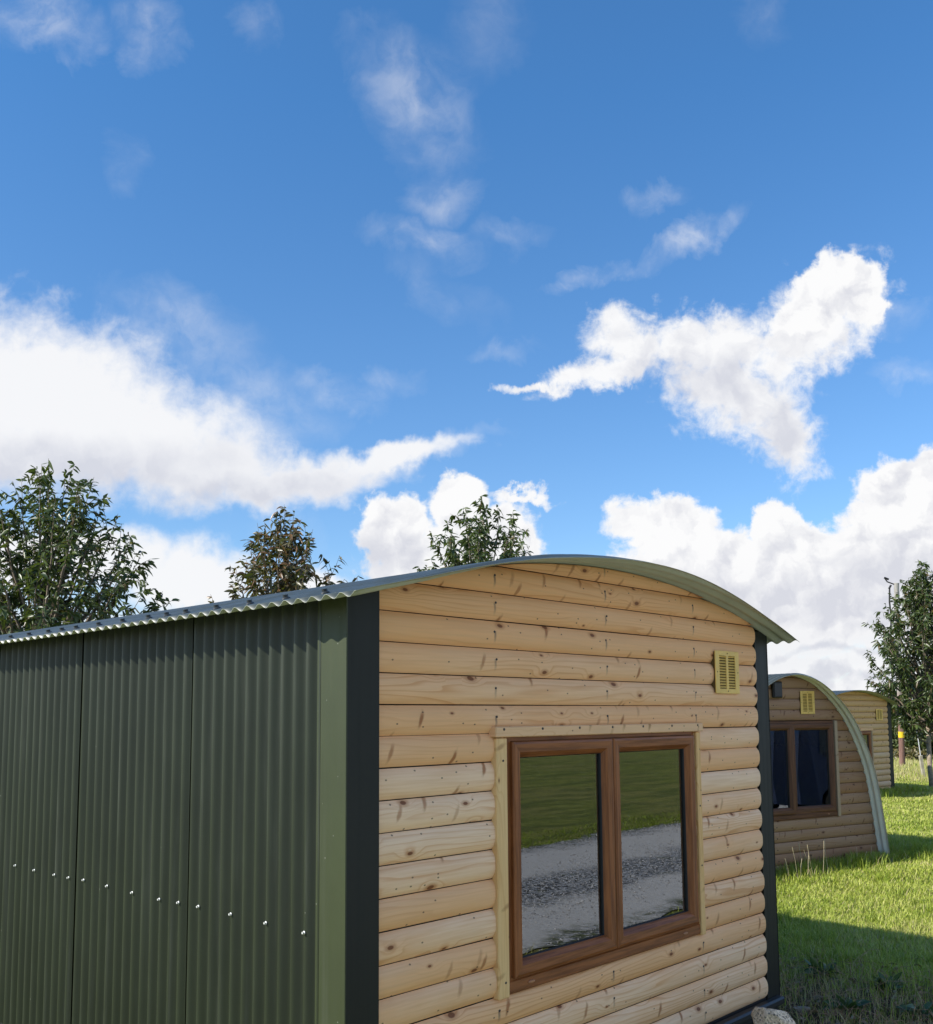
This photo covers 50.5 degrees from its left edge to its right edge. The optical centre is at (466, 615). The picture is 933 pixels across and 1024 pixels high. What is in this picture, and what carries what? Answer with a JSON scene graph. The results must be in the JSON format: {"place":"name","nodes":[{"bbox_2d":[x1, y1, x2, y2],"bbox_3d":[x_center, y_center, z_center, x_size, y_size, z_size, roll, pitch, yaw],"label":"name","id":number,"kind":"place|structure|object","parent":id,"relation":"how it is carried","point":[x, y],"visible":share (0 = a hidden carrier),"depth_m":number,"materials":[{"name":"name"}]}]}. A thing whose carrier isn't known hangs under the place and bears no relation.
{"place":"outdoors","nodes":[
{"label":"outdoors","id":0,"kind":"place"},
{"bbox_2d":[0,0,932,691],"label":"sky","id":1,"kind":"structure","parent":0,"point":[651,281],"materials":[{"name":"blue"}]},
{"bbox_2d":[750,762,932,1023],"bbox_3d":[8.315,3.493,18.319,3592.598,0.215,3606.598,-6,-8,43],"label":"ground","id":2,"kind":"structure","parent":0,"point":[886,1012],"depth_m":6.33,"materials":[{"name":"green plant"}]},
{"bbox_2d":[0,458,178,634],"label":"fruit tree","id":3,"kind":"object","parent":2,"relation":"on","point":[54,610],"visible":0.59,"depth_m":11.42,"materials":[{"name":"green plant"}]},
{"bbox_2d":[207,506,363,602],"bbox_3d":[-2.615,0.803,14.082,2.288,4.849,2.356,-2,-6,14],"label":"fruit tree","id":4,"kind":"object","parent":2,"relation":"on","point":[282,548],"visible":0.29,"depth_m":14.06,"materials":[{"name":"green plant"}]},
{"bbox_2d":[0,554,798,1023],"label":"cabin","id":5,"kind":"object","parent":2,"relation":"on","point":[526,790],"visible":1,"depth_m":4.25,"materials":[{"name":"brown wood"}]},
{"bbox_2d":[503,732,700,993],"bbox_3d":[0.651,1.053,4.547,0.086,1.030,1.475,-6,-8,43],"label":"window","id":6,"kind":"structure","parent":5,"relation":"in","point":[613,941],"depth_m":4.49,"materials":[{"name":"wood"}]},
{"bbox_2d":[413,494,532,571],"bbox_3d":[0.374,0.697,17.272,2.863,5.639,2.860,-1,-6,10],"label":"fruit tree","id":7,"kind":"object","parent":2,"relation":"on","point":[477,553],"visible":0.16,"depth_m":17.14,"materials":[{"name":"green plant"}]},
{"bbox_2d":[751,1006,795,1023],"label":"granite rock","id":8,"kind":"object","parent":2,"relation":"on","point":[761,1015],"visible":1,"depth_m":4.57,"materials":[{"name":"grey stone"}]},
{"bbox_2d":[793,1006,810,1014],"bbox_3d":[1.976,2.327,5.821,0.107,0.056,0.094,0,-6,-8],"label":"stone","id":9,"kind":"object","parent":2,"relation":"on","point":[799,1009],"visible":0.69,"depth_m":5.79,"materials":[{"name":"grey stone"}]},
{"bbox_2d":[785,839,828,877],"bbox_3d":[3.453,2.504,10.075,0.689,0.388,0.171,3,-7,-30],"label":"dry grass tuft","id":10,"kind":"object","parent":2,"relation":"on","point":[807,861],"visible":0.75,"depth_m":10.07,"materials":[{"name":"plant"}]},
{"bbox_2d":[802,957,840,976],"bbox_3d":[2.371,2.352,6.608,0.276,0.162,0.251,-6,-8,43],"label":"weed","id":11,"kind":"object","parent":2,"relation":"on","point":[813,961],"visible":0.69,"depth_m":6.60,"materials":[{"name":"green plant"}]},
{"bbox_2d":[768,673,889,869],"bbox_3d":[2.317,1.946,12.330,2.900,2.257,4.648,3,-7,-31],"label":"arched pod","id":12,"kind":"object","parent":2,"relation":"on","point":[825,785],"visible":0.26,"depth_m":10.84,"materials":[{"name":"wood"}]},
{"bbox_2d":[770,721,837,820],"bbox_3d":[3.387,1.640,10.473,1.470,1.030,0.086,3,-7,-31],"label":"window","id":13,"kind":"structure","parent":12,"relation":"in","point":[792,811],"depth_m":10.54,"materials":[{"name":"wood"}]},
{"bbox_2d":[821,994,871,1013],"bbox_3d":[2.207,2.289,5.815,0.276,0.112,0.239,-6,-8,43],"label":"weed","id":14,"kind":"object","parent":2,"relation":"on","point":[851,1004],"visible":0.81,"depth_m":5.80,"materials":[{"name":"green plant"}]},
{"bbox_2d":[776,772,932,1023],"bbox_3d":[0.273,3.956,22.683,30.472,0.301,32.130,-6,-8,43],"label":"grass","id":15,"kind":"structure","parent":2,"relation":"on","point":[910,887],"depth_m":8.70,"materials":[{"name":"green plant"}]},
{"bbox_2d":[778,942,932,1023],"bbox_3d":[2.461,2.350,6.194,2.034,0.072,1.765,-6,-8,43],"label":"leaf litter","id":16,"kind":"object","parent":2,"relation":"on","point":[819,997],"visible":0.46,"depth_m":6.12,"materials":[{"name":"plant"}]},
{"bbox_2d":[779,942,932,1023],"bbox_3d":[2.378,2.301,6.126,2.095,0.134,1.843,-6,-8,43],"label":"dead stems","id":17,"kind":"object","parent":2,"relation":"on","point":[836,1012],"visible":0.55,"depth_m":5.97,"materials":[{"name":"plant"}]},
{"bbox_2d":[833,690,899,788],"bbox_3d":[5.592,2.944,21.488,3.510,2.471,6.447,4,-8,-40],"label":"cabin","id":18,"kind":"object","parent":2,"relation":"on","point":[870,711],"visible":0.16,"depth_m":19.88,"materials":[{"name":"wood"}]},
{"bbox_2d":[861,730,871,756],"bbox_3d":[7.482,2.760,19.243,1.475,1.030,0.086,4,-8,-40],"label":"window","id":19,"kind":"structure","parent":18,"relation":"in","point":[868,733],"depth_m":19.67,"materials":[{"name":"wood"}]},
{"bbox_2d":[869,971,904,990],"bbox_3d":[2.657,2.315,6.260,0.223,0.118,0.214,-3,-6,20],"label":"weed","id":20,"kind":"object","parent":2,"relation":"on","point":[881,976],"visible":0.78,"depth_m":6.25,"materials":[{"name":"green plant"}]},
{"bbox_2d":[884,577,904,765],"bbox_3d":[12.367,1.711,28.384,0.369,5.641,0.628,-6,-8,43],"label":"utility pole","id":21,"kind":"object","parent":2,"relation":"on","point":[901,737],"visible":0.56,"depth_m":28.35,"materials":[{"name":"black wood"}]},
{"bbox_2d":[897,598,925,776],"bbox_3d":[11.855,1.806,26.410,0.170,5.260,3.836,-2,-6,19],"label":"pole stay","id":22,"kind":"object","parent":21,"relation":"attached to","point":[921,762],"visible":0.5,"depth_m":24.43,"materials":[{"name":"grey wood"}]},
{"bbox_2d":[861,560,932,786],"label":"fruit tree","id":23,"kind":"object","parent":2,"relation":"on","point":[918,687],"visible":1,"depth_m":21.56,"materials":[{"name":"green plant"}]},
{"bbox_2d":[877,674,932,754],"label":"hedge shrub","id":24,"kind":"object","parent":2,"relation":"on","point":[911,719],"visible":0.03,"depth_m":35.97,"materials":[{"name":"green plant"}]},
{"bbox_2d":[891,719,926,755],"bbox_3d":[15.460,4.449,35.319,1.965,1.725,2.204,-6,-8,43],"label":"hedge shrub","id":25,"kind":"object","parent":2,"relation":"on","point":[910,741],"visible":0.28,"depth_m":34.87,"materials":[{"name":"green plant"}]},
{"bbox_2d":[893,746,932,761],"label":"bramble","id":26,"kind":"object","parent":2,"relation":"on","point":[910,752],"visible":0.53,"depth_m":32.12,"materials":[{"name":"green plant"}]},
{"bbox_2d":[896,1001,932,1017],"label":"weed","id":27,"kind":"object","parent":2,"relation":"on","point":[928,1004],"visible":0.86,"depth_m":5.70,"materials":[{"name":"green plant"}]},
{"bbox_2d":[893,757,932,781],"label":"meadow grass","id":28,"kind":"structure","parent":0,"point":[910,767],"depth_m":26.12,"materials":[{"name":"plant"}]}
]}

